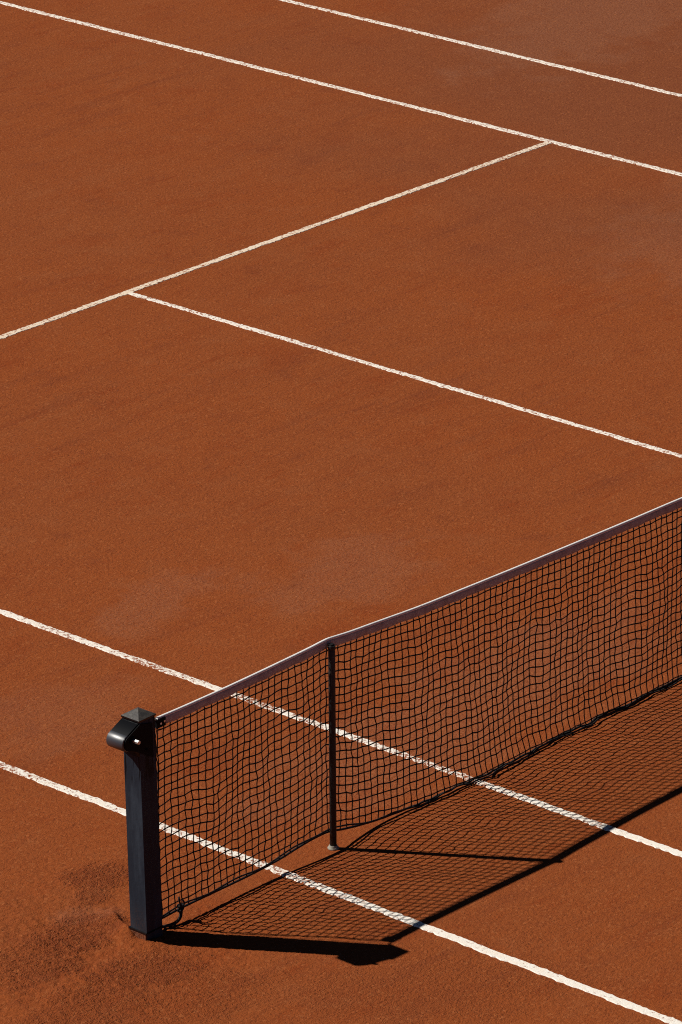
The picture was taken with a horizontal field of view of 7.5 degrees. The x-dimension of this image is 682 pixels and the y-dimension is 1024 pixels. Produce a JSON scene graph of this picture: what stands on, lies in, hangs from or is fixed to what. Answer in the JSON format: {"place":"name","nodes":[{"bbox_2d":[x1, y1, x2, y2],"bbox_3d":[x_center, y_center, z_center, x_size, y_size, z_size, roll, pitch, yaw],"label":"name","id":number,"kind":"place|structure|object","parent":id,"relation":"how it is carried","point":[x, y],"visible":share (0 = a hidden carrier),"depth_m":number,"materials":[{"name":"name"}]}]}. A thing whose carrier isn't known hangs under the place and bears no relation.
{"place":"outdoors","nodes":[
{"label":"outdoors","id":0,"kind":"place"},
{"bbox_2d":[0,0,681,1023],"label":"ground","id":1,"kind":"structure","parent":0,"point":[212,502],"depth_m":29.05,"materials":[{"name":"soil"}]},
{"bbox_2d":[106,707,162,940],"bbox_3d":[-0.911,1.536,23.463,0.155,1.387,0.215,18,29,39],"label":"net post","id":2,"kind":"object","parent":1,"relation":"on","point":[131,735],"visible":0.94,"depth_m":23.41,"materials":[{"name":"paint"},{"name":"metal"}]},
{"bbox_2d":[155,497,681,927],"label":"tennis net","id":3,"kind":"object","parent":2,"relation":"attached to","point":[176,714],"visible":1,"depth_m":24.79,"materials":[{"name":"fabric"}]},
{"bbox_2d":[0,142,551,338],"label":"court line","id":4,"kind":"object","parent":1,"relation":"on","point":[227,256],"visible":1,"depth_m":32.91,"materials":[{"name":"beige paint"}]},
{"bbox_2d":[327,643,338,850],"bbox_3d":[-0.040,1.097,24.341,0.056,1.046,0.055,18,28,38],"label":"singles stick","id":5,"kind":"object","parent":1,"relation":"on","point":[333,846],"visible":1,"depth_m":24.33,"materials":[{"name":"paint"}]},
{"bbox_2d":[0,609,681,856],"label":"court line","id":6,"kind":"object","parent":1,"relation":"on","point":[552,808],"visible":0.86,"depth_m":25.70,"materials":[{"name":"paint"}]},
{"bbox_2d":[0,1,681,175],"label":"court line","id":7,"kind":"object","parent":1,"relation":"on","point":[359,93],"visible":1,"depth_m":35.95,"materials":[{"name":"white paint"}]},
{"bbox_2d":[0,761,681,1023],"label":"court line","id":8,"kind":"object","parent":1,"relation":"on","point":[287,874],"visible":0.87,"depth_m":23.90,"materials":[{"name":"paint"}]},
{"bbox_2d":[128,292,681,457],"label":"court line","id":9,"kind":"object","parent":1,"relation":"on","point":[408,375],"visible":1,"depth_m":30.59,"materials":[{"name":"paint"}]},
{"bbox_2d":[281,0,681,96],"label":"court line","id":10,"kind":"object","parent":1,"relation":"on","point":[487,48],"visible":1,"depth_m":36.87,"materials":[{"name":"paint"}]}
]}

